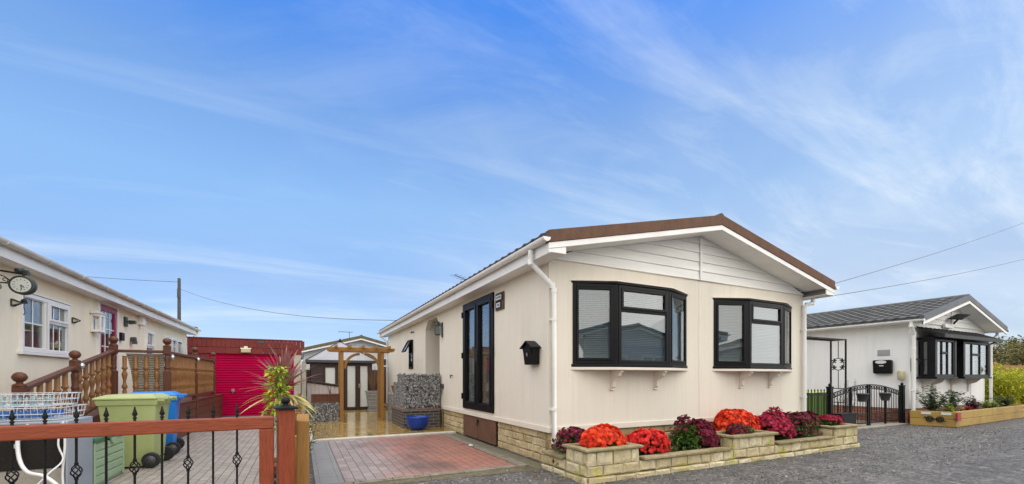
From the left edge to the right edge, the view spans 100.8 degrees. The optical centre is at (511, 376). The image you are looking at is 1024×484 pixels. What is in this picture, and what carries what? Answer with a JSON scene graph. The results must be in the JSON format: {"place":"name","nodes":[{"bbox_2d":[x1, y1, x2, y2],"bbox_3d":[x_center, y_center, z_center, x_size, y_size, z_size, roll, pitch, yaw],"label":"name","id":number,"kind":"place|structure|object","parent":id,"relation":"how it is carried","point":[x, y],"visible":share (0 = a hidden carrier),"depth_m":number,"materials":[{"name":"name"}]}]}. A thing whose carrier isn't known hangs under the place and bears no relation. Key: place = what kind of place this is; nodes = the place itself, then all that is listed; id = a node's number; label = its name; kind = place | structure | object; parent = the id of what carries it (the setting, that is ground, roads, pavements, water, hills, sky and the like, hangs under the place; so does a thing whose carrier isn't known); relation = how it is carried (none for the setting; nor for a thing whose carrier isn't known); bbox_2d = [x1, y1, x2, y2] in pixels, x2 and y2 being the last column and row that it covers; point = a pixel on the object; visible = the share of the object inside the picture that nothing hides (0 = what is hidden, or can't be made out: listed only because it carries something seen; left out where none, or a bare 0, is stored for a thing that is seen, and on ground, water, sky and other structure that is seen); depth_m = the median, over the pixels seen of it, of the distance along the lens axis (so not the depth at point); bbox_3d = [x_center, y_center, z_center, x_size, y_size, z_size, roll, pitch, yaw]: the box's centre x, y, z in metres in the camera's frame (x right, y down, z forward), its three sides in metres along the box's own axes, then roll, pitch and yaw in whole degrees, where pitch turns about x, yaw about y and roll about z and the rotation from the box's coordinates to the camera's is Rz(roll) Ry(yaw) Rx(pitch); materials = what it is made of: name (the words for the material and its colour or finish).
{"place":"outdoors","nodes":[
{"label":"outdoors","id":0,"kind":"place"},
{"bbox_2d":[102,415,275,483],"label":"drive","id":1,"kind":"structure","parent":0,"point":[175,471],"depth_m":6.01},
{"bbox_2d":[0,416,92,483],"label":"dishwasher","id":2,"kind":"object","parent":1,"relation":"on","point":[28,460],"visible":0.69,"depth_m":4.08,"materials":[{"name":"metal"}]},
{"bbox_2d":[0,404,87,421],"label":"wire rack","id":3,"kind":"object","parent":2,"relation":"on","point":[30,415],"visible":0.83,"depth_m":4.13,"materials":[{"name":"white metal"}]},
{"bbox_2d":[0,392,81,407],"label":"wire rack","id":4,"kind":"object","parent":3,"relation":"on","point":[20,404],"visible":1,"depth_m":4.26,"materials":[{"name":"white metal"}]},
{"bbox_2d":[93,436,123,483],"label":"storage chest","id":5,"kind":"object","parent":1,"relation":"on","point":[115,455],"visible":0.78,"depth_m":5.06,"materials":[{"name":"green plastic"}]},
{"bbox_2d":[11,336,222,437],"bbox_3d":[-7.315,0.267,8.175,1.526,1.966,10.360,0,0,-27],"label":"timber balustrade","id":6,"kind":"object","parent":1,"relation":"on","point":[192,376],"visible":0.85,"depth_m":7.49,"materials":[{"name":"brown wood"}]},
{"bbox_2d":[126,353,163,391],"bbox_3d":[-6.671,-0.020,7.706,0.540,0.800,0.006,0,0,-27],"label":"privacy screen","id":7,"kind":"object","parent":6,"relation":"attached to","point":[151,371],"visible":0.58,"depth_m":7.73,"materials":[{"name":"wicker"}]},
{"bbox_2d":[92,393,176,467],"bbox_3d":[-5.270,0.736,5.932,0.801,1.003,0.656,0,0,-23],"label":"wheelie bin","id":8,"kind":"object","parent":1,"relation":"on","point":[120,407],"visible":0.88,"depth_m":5.75,"materials":[{"name":"green plastic"}]},
{"bbox_2d":[128,391,186,453],"bbox_3d":[-5.752,0.736,6.808,0.801,1.003,0.656,0,0,-33],"label":"wheelie bin","id":9,"kind":"object","parent":1,"relation":"on","point":[175,442],"visible":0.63,"depth_m":6.74,"materials":[{"name":"blue plastic"}]},
{"bbox_2d":[257,366,296,483],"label":"spotted laurel","id":10,"kind":"object","parent":1,"relation":"on","point":[277,384],"visible":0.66,"depth_m":4.09,"materials":[{"name":"green plant"}]},
{"bbox_2d":[239,345,326,472],"bbox_3d":[-2.368,0.446,4.399,0.946,1.587,0.868,0,0,-27],"label":"cordyline","id":11,"kind":"object","parent":1,"relation":"on","point":[284,360],"visible":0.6,"depth_m":4.33,"materials":[{"name":"plant"}]},
{"bbox_2d":[273,397,297,483],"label":"gate post","id":12,"kind":"object","parent":1,"relation":"on","point":[285,442],"visible":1,"depth_m":2.31,"materials":[{"name":"brown wood"}]},
{"bbox_2d":[0,404,273,483],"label":"driveway gate","id":13,"kind":"structure","parent":12,"relation":"attached to","point":[44,432],"depth_m":2.03,"materials":[{"name":"black metal"}]},
{"bbox_2d":[295,393,302,483],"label":"divider fence","id":14,"kind":"object","parent":1,"relation":"on","point":[299,411],"visible":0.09,"depth_m":4.72,"materials":[{"name":"wood"}]},
{"bbox_2d":[186,336,303,415],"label":"garage","id":15,"kind":"structure","parent":0,"point":[233,364],"depth_m":13.42,"materials":[{"name":"concrete"}]},
{"bbox_2d":[209,353,293,415],"bbox_3d":[-8.301,0.232,13.556,2.345,1.976,0.048,0,0,-27],"label":"roller door","id":16,"kind":"structure","parent":15,"relation":"in","point":[230,369],"depth_m":13.43,"materials":[{"name":"paint"}]},
{"bbox_2d":[310,403,488,438],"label":"patio","id":17,"kind":"structure","parent":0,"point":[360,422],"depth_m":10.13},
{"bbox_2d":[306,380,337,416],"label":"garden store","id":18,"kind":"structure","parent":17,"relation":"on","point":[313,387],"depth_m":12.38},
{"bbox_2d":[310,402,339,422],"bbox_3d":[-5.144,0.959,11.626,0.760,0.554,0.567,0,0,-27],"label":"gabion","id":19,"kind":"object","parent":17,"relation":"on","point":[328,412],"visible":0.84,"depth_m":11.43,"materials":[{"name":"stone"}]},
{"bbox_2d":[311,394,339,402],"bbox_3d":[-5.101,0.578,11.617,0.742,0.225,0.425,0,0,-27],"label":"wooden trough","id":20,"kind":"object","parent":19,"relation":"on","point":[320,398],"visible":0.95,"depth_m":11.43,"materials":[{"name":"brown wood"}]},
{"bbox_2d":[305,339,375,409],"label":"summerhouse","id":21,"kind":"structure","parent":17,"relation":"on","point":[356,376],"depth_m":15.57,"materials":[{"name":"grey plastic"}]},
{"bbox_2d":[324,366,336,383],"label":"window","id":22,"kind":"structure","parent":21,"relation":"in","point":[330,372],"depth_m":15.27,"materials":[{"name":"white"}]},
{"bbox_2d":[345,364,357,409],"bbox_3d":[-5.913,0.350,15.579,0.445,1.680,0.060,0,0,-27],"label":"door","id":23,"kind":"structure","parent":21,"relation":"in","point":[351,371],"depth_m":15.58,"materials":[{"name":"white"}]},
{"bbox_2d":[358,364,369,408],"bbox_3d":[-5.517,0.350,15.776,0.430,1.680,0.060,0,0,-27],"label":"door","id":24,"kind":"structure","parent":21,"relation":"in","point":[363,382],"depth_m":15.76,"materials":[{"name":"white"}]},
{"bbox_2d":[327,344,394,420],"bbox_3d":[-4.282,0.172,12.023,1.750,2.075,1.060,0,0,-27],"label":"pergola","id":25,"kind":"object","parent":17,"relation":"on","point":[379,360],"visible":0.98,"depth_m":11.96,"materials":[{"name":"wood"}]},
{"bbox_2d":[365,363,376,411],"bbox_3d":[-4.924,0.324,14.980,0.481,1.763,0.487,0,0,-27],"label":"tapered planter","id":26,"kind":"object","parent":17,"relation":"on","point":[371,397],"visible":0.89,"depth_m":14.83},
{"bbox_2d":[391,406,439,427],"bbox_3d":[-2.478,0.986,10.794,0.900,0.448,1.470,0,0,-27],"label":"brick base","id":27,"kind":"object","parent":17,"relation":"on","point":[399,415],"visible":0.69,"depth_m":10.26,"materials":[{"name":"brick"}]},
{"bbox_2d":[387,373,440,420],"bbox_3d":[-2.636,0.571,11.173,0.924,1.345,2.208,0,0,-27],"label":"gabion","id":28,"kind":"object","parent":27,"relation":"on","point":[416,391],"visible":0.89,"depth_m":10.26,"materials":[{"name":"stone"}]},
{"bbox_2d":[406,415,429,429],"bbox_3d":[-2.164,1.058,9.716,0.544,0.305,0.544,0,0,-27],"label":"glazed pot","id":29,"kind":"object","parent":17,"relation":"on","point":[417,422],"visible":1,"depth_m":9.52,"materials":[{"name":"blue ceramic"}]},
{"bbox_2d":[0,0,1023,361],"label":"sky","id":30,"kind":"structure","parent":0,"point":[345,160],"materials":[{"name":"blue"}]},
{"bbox_2d":[223,406,1023,483],"bbox_3d":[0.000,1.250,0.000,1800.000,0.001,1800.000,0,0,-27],"label":"road","id":31,"kind":"structure","parent":0,"point":[1000,467],"depth_m":5.91,"materials":[{"name":"asphalt"}]},
{"bbox_2d":[0,236,200,410],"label":"bungalow","id":32,"kind":"object","parent":31,"relation":"on","point":[44,335],"visible":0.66,"depth_m":7.40,"materials":[{"name":"beige paint"}]},
{"bbox_2d":[0,268,29,275],"bbox_3d":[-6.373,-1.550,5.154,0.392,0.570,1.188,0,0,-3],"label":"security light","id":33,"kind":"object","parent":32,"relation":"attached to","point":[20,271],"visible":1,"depth_m":5.62,"materials":[{"name":"grey plastic"}]},
{"bbox_2d":[0,270,37,314],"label":"wall clock","id":34,"kind":"object","parent":32,"relation":"attached to","point":[23,284],"depth_m":5.64,"materials":[{"name":"black metal"}]},
{"bbox_2d":[17,293,71,357],"bbox_3d":[-7.609,-0.810,6.832,0.240,0.950,1.540,0,0,-27],"label":"window","id":35,"kind":"structure","parent":32,"relation":"in","point":[38,348],"depth_m":6.73,"materials":[{"name":"white plastic"}]},
{"bbox_2d":[46,300,69,354],"bbox_3d":[-7.718,-0.820,7.163,0.114,0.870,0.730,0,0,-27],"label":"window","id":36,"kind":"structure","parent":32,"relation":"in","point":[63,322],"depth_m":7.25,"materials":[{"name":"white plastic"}]},
{"bbox_2d":[90,309,105,334],"bbox_3d":[-8.248,-1.080,8.447,0.177,0.499,0.280,0,0,-27],"label":"lantern box","id":37,"kind":"object","parent":32,"relation":"attached to","point":[95,325],"visible":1,"depth_m":8.38,"materials":[{"name":"white plastic"}]},
{"bbox_2d":[97,300,118,395],"bbox_3d":[-8.669,-0.530,9.069,0.120,2.120,1.070,0,0,-27],"label":"door","id":38,"kind":"structure","parent":32,"relation":"in","point":[101,306],"depth_m":9.16,"materials":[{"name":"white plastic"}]},
{"bbox_2d":[124,317,136,326],"bbox_3d":[-9.006,-1.300,9.991,0.199,0.220,0.160,0,0,-27],"label":"security camera","id":39,"kind":"object","parent":32,"relation":"attached to","point":[127,322],"visible":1,"depth_m":9.95,"materials":[{"name":"black metal"}]},
{"bbox_2d":[145,329,154,353],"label":"window","id":40,"kind":"structure","parent":32,"relation":"in","point":[151,346],"depth_m":11.64,"materials":[{"name":"white plastic"}]},
{"bbox_2d":[164,335,182,365],"bbox_3d":[-10.999,-0.775,13.734,0.115,0.990,2.040,0,0,-27],"label":"window","id":41,"kind":"structure","parent":32,"relation":"in","point":[176,345],"depth_m":13.96,"materials":[{"name":"white plastic"}]},
{"bbox_2d":[177,278,180,320],"bbox_3d":[-22.769,-2.750,28.957,0.300,8.000,0.310,0,0,-27],"label":"telegraph pole","id":42,"kind":"object","parent":31,"relation":"on","point":[178,298],"visible":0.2,"depth_m":28.91,"materials":[{"name":"grey wood"}]},
{"bbox_2d":[181,289,395,320],"bbox_3d":[-13.195,-4.035,22.250,23.334,3.954,0.024,0,0,35],"label":"overhead wire","id":43,"kind":"object","parent":42,"relation":"attached to","point":[295,315],"visible":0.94,"depth_m":20.03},
{"bbox_2d":[297,414,308,483],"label":"timber post","id":44,"kind":"object","parent":31,"relation":"on","point":[302,448],"visible":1,"depth_m":2.46,"materials":[{"name":"wood"}]},
{"bbox_2d":[290,397,317,455],"bbox_3d":[-2.451,0.738,4.982,0.405,1.007,0.378,0,0,41],"label":"garden plant","id":45,"kind":"object","parent":31,"relation":"on","point":[310,420],"visible":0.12,"depth_m":5.04,"materials":[{"name":"green plant"}]},
{"bbox_2d":[310,441,343,483],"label":"drain strip","id":46,"kind":"object","parent":31,"relation":"on","point":[325,469],"visible":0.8,"depth_m":5.90,"materials":[{"name":"concrete"}]},
{"bbox_2d":[301,335,385,369],"bbox_3d":[-10.148,-0.493,26.787,6.176,3.487,9.842,0,0,-27],"label":"back bungalow","id":47,"kind":"object","parent":31,"relation":"on","point":[356,342],"visible":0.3,"depth_m":22.45,"materials":[{"name":"paint"}]},
{"bbox_2d":[309,431,455,441],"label":"kerb","id":48,"kind":"structure","parent":31,"relation":"on","point":[382,436],"depth_m":8.62,"materials":[{"name":"concrete"}]},
{"bbox_2d":[306,370,488,403],"bbox_3d":[-4.816,0.435,19.568,9.150,1.630,0.120,0,0,-27],"label":"board fence","id":49,"kind":"object","parent":31,"relation":"on","point":[308,374],"visible":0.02,"depth_m":18.89,"materials":[{"name":"wood"}]},
{"bbox_2d":[328,434,514,481],"bbox_3d":[-1.742,1.268,7.032,2.240,0.064,3.540,0,0,-27],"label":"parking bay","id":50,"kind":"object","parent":31,"relation":"on","point":[368,459],"visible":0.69,"depth_m":6.50,"materials":[{"name":"brick"}]},
{"bbox_2d":[331,433,528,483],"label":"edging","id":51,"kind":"object","parent":31,"relation":"on","point":[518,464],"visible":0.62,"depth_m":5.61,"materials":[{"name":"concrete"}]},
{"bbox_2d":[370,466,541,483],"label":"moss edge","id":52,"kind":"object","parent":31,"relation":"on","point":[510,470],"visible":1,"depth_m":5.35,"materials":[{"name":"plant"}]},
{"bbox_2d":[450,433,541,468],"bbox_3d":[-0.703,1.270,8.030,0.210,0.060,5.000,0,0,-27],"label":"side strip","id":53,"kind":"object","parent":31,"relation":"on","point":[532,464],"visible":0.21,"depth_m":6.95,"materials":[{"name":"concrete"}]},
{"bbox_2d":[377,213,838,462],"bbox_3d":[0.504,-0.703,12.689,6.796,3.907,13.082,0,0,-27],"label":"park home","id":54,"kind":"object","parent":31,"relation":"on","point":[715,307],"visible":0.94,"depth_m":7.11,"materials":[{"name":"beige paint"}]},
{"bbox_2d":[401,340,412,368],"bbox_3d":[-3.243,-0.702,13.228,0.335,0.905,0.530,0,0,-27],"label":"window","id":55,"kind":"structure","parent":54,"relation":"in","point":[409,343],"depth_m":13.34,"materials":[{"name":"black glass"}]},
{"bbox_2d":[434,321,442,336],"bbox_3d":[-1.791,-1.170,10.304,0.206,0.400,0.152,0,0,-27],"label":"wall lantern","id":56,"kind":"object","parent":54,"relation":"attached to","point":[438,323],"depth_m":10.30,"materials":[{"name":"black metal"}]},
{"bbox_2d":[461,292,493,412],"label":"french doors","id":57,"kind":"structure","parent":54,"relation":"in","point":[476,306],"depth_m":8.21,"materials":[{"name":"black glass"}]},
{"bbox_2d":[495,291,504,310],"bbox_3d":[-0.219,-1.310,7.333,0.042,0.300,0.340,0,0,-27],"label":"name plaque","id":58,"kind":"object","parent":54,"relation":"attached to","point":[500,301],"visible":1,"depth_m":7.28,"materials":[{"name":"brown wood"}]},
{"bbox_2d":[520,341,540,364],"bbox_3d":[0.265,-0.355,6.217,0.165,0.350,0.360,0,0,-27],"label":"letter box","id":59,"kind":"object","parent":54,"relation":"attached to","point":[530,352],"visible":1,"depth_m":6.13,"materials":[{"name":"black metal"}]},
{"bbox_2d":[571,280,688,389],"bbox_3d":[1.953,-0.598,6.502,2.416,1.595,0.313,0,0,-27],"label":"bay window","id":60,"kind":"structure","parent":54,"relation":"in","point":[617,290],"depth_m":6.30,"materials":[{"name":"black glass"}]},
{"bbox_2d":[711,297,792,387],"bbox_3d":[4.593,-0.598,7.819,2.376,1.595,0.313,0,0,-27],"label":"bay window","id":61,"kind":"structure","parent":54,"relation":"in","point":[746,367],"depth_m":7.54,"materials":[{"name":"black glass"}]},
{"bbox_2d":[834,259,1022,295],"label":"overhead wire","id":62,"kind":"object","parent":54,"relation":"attached to","point":[922,280],"visible":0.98,"depth_m":10.56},
{"bbox_2d":[541,422,860,483],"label":"stone planter","id":63,"kind":"object","parent":31,"relation":"on","point":[577,462],"visible":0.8,"depth_m":5.72,"materials":[{"name":"stone"}]},
{"bbox_2d":[551,426,584,464],"bbox_3d":[0.815,0.913,5.664,0.534,0.514,0.526,0,0,21],"label":"chrysanthemum","id":64,"kind":"object","parent":63,"relation":"in","point":[567,435],"visible":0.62,"depth_m":5.57,"materials":[{"name":"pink plant"}]},
{"bbox_2d":[579,423,626,447],"bbox_3d":[1.154,0.791,5.345,0.696,0.405,0.396,0,0,-27],"label":"chrysanthemum","id":65,"kind":"object","parent":63,"relation":"on","point":[603,435],"visible":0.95,"depth_m":5.20,"materials":[{"name":"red plant"}]},
{"bbox_2d":[625,428,670,455],"bbox_3d":[1.832,0.958,5.795,0.741,0.509,0.584,0,0,-27],"label":"chrysanthemum","id":66,"kind":"object","parent":63,"relation":"in","point":[652,441],"visible":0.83,"depth_m":5.61,"materials":[{"name":"red plant"}]},
{"bbox_2d":[668,414,704,451],"bbox_3d":[2.535,0.871,6.198,0.597,0.659,0.498,0,0,-27],"label":"chrysanthemum","id":67,"kind":"object","parent":63,"relation":"in","point":[682,433],"visible":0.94,"depth_m":6.12,"materials":[{"name":"green plant"}]},
{"bbox_2d":[684,418,714,442],"bbox_3d":[3.025,0.921,6.847,0.695,0.516,0.423,0,0,-27],"label":"chrysanthemum","id":68,"kind":"object","parent":63,"relation":"in","point":[701,422],"visible":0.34,"depth_m":6.76,"materials":[{"name":"purple plant"}]},
{"bbox_2d":[693,426,720,448],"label":"chrysanthemum","id":69,"kind":"object","parent":63,"relation":"in","point":[711,437],"visible":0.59,"depth_m":6.18,"materials":[{"name":"purple plant"}]},
{"bbox_2d":[712,408,763,430],"bbox_3d":[3.745,0.834,7.069,0.916,0.628,0.664,0,0,-27],"label":"chrysanthemum","id":70,"kind":"object","parent":63,"relation":"in","point":[724,418],"visible":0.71,"depth_m":6.87,"materials":[{"name":"orange plant"}]},
{"bbox_2d":[725,423,754,434],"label":"chrysanthemum","id":71,"kind":"object","parent":63,"relation":"on","point":[735,429],"visible":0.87,"depth_m":6.36,"materials":[{"name":"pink plant"}]},
{"bbox_2d":[757,411,795,440],"bbox_3d":[4.360,0.875,7.126,0.896,0.593,0.691,0,0,-27],"label":"chrysanthemum","id":72,"kind":"object","parent":63,"relation":"in","point":[779,422],"visible":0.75,"depth_m":6.95,"materials":[{"name":"pink plant"}]},
{"bbox_2d":[782,410,822,437],"bbox_3d":[5.070,0.894,7.499,1.036,0.605,0.605,0,0,-27],"label":"chrysanthemum","id":73,"kind":"object","parent":63,"relation":"in","point":[798,420],"visible":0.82,"depth_m":7.36,"materials":[{"name":"pink plant"}]},
{"bbox_2d":[816,414,844,425],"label":"chrysanthemum","id":74,"kind":"object","parent":63,"relation":"on","point":[831,420],"visible":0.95,"depth_m":7.54,"materials":[{"name":"pink plant"}]},
{"bbox_2d":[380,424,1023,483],"bbox_3d":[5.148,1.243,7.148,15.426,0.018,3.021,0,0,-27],"label":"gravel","id":75,"kind":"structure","parent":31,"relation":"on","point":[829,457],"depth_m":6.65,"materials":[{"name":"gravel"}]},
{"bbox_2d":[833,412,856,423],"bbox_3d":[7.567,1.036,9.619,0.670,0.432,0.180,0,0,-27],"label":"trough planter","id":76,"kind":"object","parent":31,"relation":"on","point":[849,417],"visible":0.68,"depth_m":9.57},
{"bbox_2d":[857,422,908,428],"bbox_3d":[8.192,1.260,10.183,5.153,0.085,0.213,0,0,-27],"label":"threshold","id":77,"kind":"object","parent":31,"relation":"on","point":[878,425],"visible":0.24,"depth_m":10.64,"materials":[{"name":"concrete"}]},
{"bbox_2d":[826,383,833,414],"bbox_3d":[7.303,0.698,9.733,0.116,1.105,0.116,0,0,-27],"label":"iron post","id":78,"kind":"object","parent":77,"relation":"on","point":[829,387],"visible":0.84,"depth_m":9.69,"materials":[{"name":"metal"}]},
{"bbox_2d":[807,389,828,414],"bbox_3d":[6.529,0.735,9.347,1.630,0.930,0.028,0,0,-27],"label":"iron railing","id":79,"kind":"object","parent":78,"relation":"attached to","point":[814,394],"visible":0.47,"depth_m":9.56,"materials":[{"name":"metal"}]},
{"bbox_2d":[833,384,868,425],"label":"iron gate","id":80,"kind":"structure","parent":78,"relation":"attached to","point":[851,390],"depth_m":10.21,"materials":[{"name":"metal"}]},
{"bbox_2d":[856,389,868,401],"bbox_3d":[8.318,0.419,10.074,0.279,0.341,0.248,0,0,25],"label":"hanging pot","id":81,"kind":"object","parent":80,"relation":"hanging from","point":[862,397],"visible":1,"depth_m":10.00,"materials":[{"name":"grey plastic"}]},
{"bbox_2d":[898,383,905,422],"bbox_3d":[10.373,0.698,11.264,0.116,1.105,0.116,0,0,-27],"label":"iron post","id":82,"kind":"object","parent":77,"relation":"on","point":[902,387],"visible":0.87,"depth_m":11.21,"materials":[{"name":"metal"}]},
{"bbox_2d":[869,384,901,424],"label":"iron gate","id":83,"kind":"structure","parent":82,"relation":"attached to","point":[899,411],"depth_m":10.84,"materials":[{"name":"metal"}]},
{"bbox_2d":[879,391,891,400],"bbox_3d":[9.285,0.419,10.556,0.279,0.341,0.248,0,0,25],"label":"hanging pot","id":84,"kind":"object","parent":83,"relation":"hanging from","point":[885,396],"visible":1,"depth_m":10.48,"materials":[{"name":"grey plastic"}]},
{"bbox_2d":[807,294,1009,422],"bbox_3d":[10.412,-0.558,17.324,5.946,3.617,12.171,0,0,-27],"label":"neighbour bungalow","id":85,"kind":"object","parent":31,"relation":"on","point":[958,357],"visible":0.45,"depth_m":12.21,"materials":[{"name":"white paint"}]},
{"bbox_2d":[873,360,892,373],"bbox_3d":[10.257,-0.280,11.720,0.161,0.380,0.420,0,0,-27],"label":"post box","id":86,"kind":"object","parent":85,"relation":"attached to","point":[882,366],"visible":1,"depth_m":11.66,"materials":[{"name":"metal"}]},
{"bbox_2d":[877,350,889,355],"bbox_3d":[10.325,-0.670,11.766,0.013,0.160,0.280,0,0,-27],"label":"address plate","id":87,"kind":"object","parent":85,"relation":"attached to","point":[883,352],"visible":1,"depth_m":11.76,"materials":[{"name":"metal"}]},
{"bbox_2d":[916,336,957,392],"bbox_3d":[11.630,-0.310,11.578,1.310,1.520,0.420,0,0,-27],"label":"bay window","id":88,"kind":"structure","parent":85,"relation":"in","point":[932,376],"depth_m":11.38,"materials":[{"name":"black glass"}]},
{"bbox_2d":[943,314,970,328],"bbox_3d":[12.770,-1.631,12.150,0.800,0.443,0.345,0,0,-27],"label":"solar floodlight","id":89,"kind":"object","parent":85,"relation":"attached to","point":[956,317],"visible":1,"depth_m":12.14,"materials":[{"name":"white plastic"}]},
{"bbox_2d":[950,339,991,391],"bbox_3d":[13.496,-0.310,12.509,1.940,1.520,0.420,0,0,-27],"label":"bay window","id":90,"kind":"structure","parent":85,"relation":"in","point":[981,354],"depth_m":12.39,"materials":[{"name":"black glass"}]},
{"bbox_2d":[910,404,1023,426],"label":"raised bed","id":91,"kind":"object","parent":31,"relation":"on","point":[979,415],"visible":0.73,"depth_m":10.95,"materials":[{"name":"wood"}]},
{"bbox_2d":[916,385,957,410],"bbox_3d":[10.951,0.578,11.071,0.658,0.732,1.029,0,0,-37],"label":"garden shrub","id":92,"kind":"object","parent":91,"relation":"on","point":[931,403],"visible":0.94,"depth_m":11.04,"materials":[{"name":"green plant"}]},
{"bbox_2d":[938,387,964,408],"bbox_3d":[11.859,0.607,11.463,0.662,0.672,0.611,0,0,-42],"label":"garden shrub","id":93,"kind":"object","parent":91,"relation":"on","point":[952,399],"visible":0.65,"depth_m":11.37,"materials":[{"name":"green plant"}]},
{"bbox_2d":[941,403,963,411],"bbox_3d":[11.357,0.804,10.908,0.440,0.280,0.407,0,0,11],"label":"garden plant","id":94,"kind":"object","parent":91,"relation":"on","point":[950,409],"visible":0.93,"depth_m":10.88,"materials":[{"name":"green plant"}]},
{"bbox_2d":[959,395,982,409],"bbox_3d":[12.993,0.728,11.990,0.449,0.431,0.481,0,0,-10],"label":"garden plant","id":95,"kind":"object","parent":91,"relation":"on","point":[973,403],"visible":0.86,"depth_m":11.96,"materials":[{"name":"red plant"}]},
{"bbox_2d":[980,400,1004,407],"bbox_3d":[13.888,0.805,12.353,0.496,0.279,0.499,0,0,14],"label":"garden plant","id":96,"kind":"object","parent":91,"relation":"on","point":[986,404],"visible":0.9,"depth_m":12.28,"materials":[{"name":"green plant"}]},
{"bbox_2d":[989,394,1016,405],"bbox_3d":[15.307,0.743,13.197,0.540,0.402,0.449,0,0,30],"label":"garden plant","id":97,"kind":"object","parent":91,"relation":"on","point":[1007,401],"visible":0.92,"depth_m":13.15,"materials":[{"name":"green plant"}]},
{"bbox_2d":[985,367,1023,404],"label":"bamboo","id":98,"kind":"object","parent":31,"relation":"on","point":[1000,389],"visible":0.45,"depth_m":14.33,"materials":[{"name":"yellow plant"}]},
{"bbox_2d":[993,335,1023,364],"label":"autumn tree","id":99,"kind":"object","parent":31,"relation":"on","point":[1001,350],"visible":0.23,"depth_m":38.24,"materials":[{"name":"green plant"}]},
{"bbox_2d":[1000,366,1023,403],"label":"bamboo","id":100,"kind":"object","parent":31,"relation":"on","point":[1020,400],"visible":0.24,"depth_m":14.88,"materials":[{"name":"green plant"}]},
{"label":"pebble strip","id":101,"kind":"structure","parent":31,"relation":"on","visible":0},
{"bbox_2d":[302,362,305,413],"bbox_3d":[-5.579,0.421,11.353,0.110,1.658,0.100,0,0,-27],"label":"concrete post","id":102,"kind":"object","parent":101,"relation":"on","point":[304,381],"visible":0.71,"depth_m":11.31,"materials":[{"name":"concrete"}]},
{"bbox_2d":[809,420,892,425],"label":"path","id":103,"kind":"structure","parent":0,"point":[871,423],"depth_m":11.51,"materials":[{"name":"concrete"}]},
{"bbox_2d":[807,390,825,420],"bbox_3d":[8.262,0.785,11.832,1.034,0.830,0.684,0,0,-27],"label":"picket fence","id":104,"kind":"object","parent":103,"relation":"on","point":[818,404],"visible":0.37,"depth_m":11.50,"materials":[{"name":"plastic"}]},
{"bbox_2d":[807,336,846,412],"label":"garden arch","id":105,"kind":"structure","parent":103,"relation":"on","point":[826,339],"depth_m":10.59,"materials":[{"name":"black metal"}]},
{"bbox_2d":[836,223,1021,282],"bbox_3d":[14.205,-4.320,12.890,18.283,5.073,0.013,0,0,-28],"label":"overhead wire","id":106,"kind":"object","parent":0,"point":[921,257],"visible":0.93,"depth_m":10.87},
{"bbox_2d":[993,363,1023,374],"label":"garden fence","id":107,"kind":"object","parent":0,"point":[1014,366],"visible":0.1,"depth_m":22.20,"materials":[{"name":"wood"}]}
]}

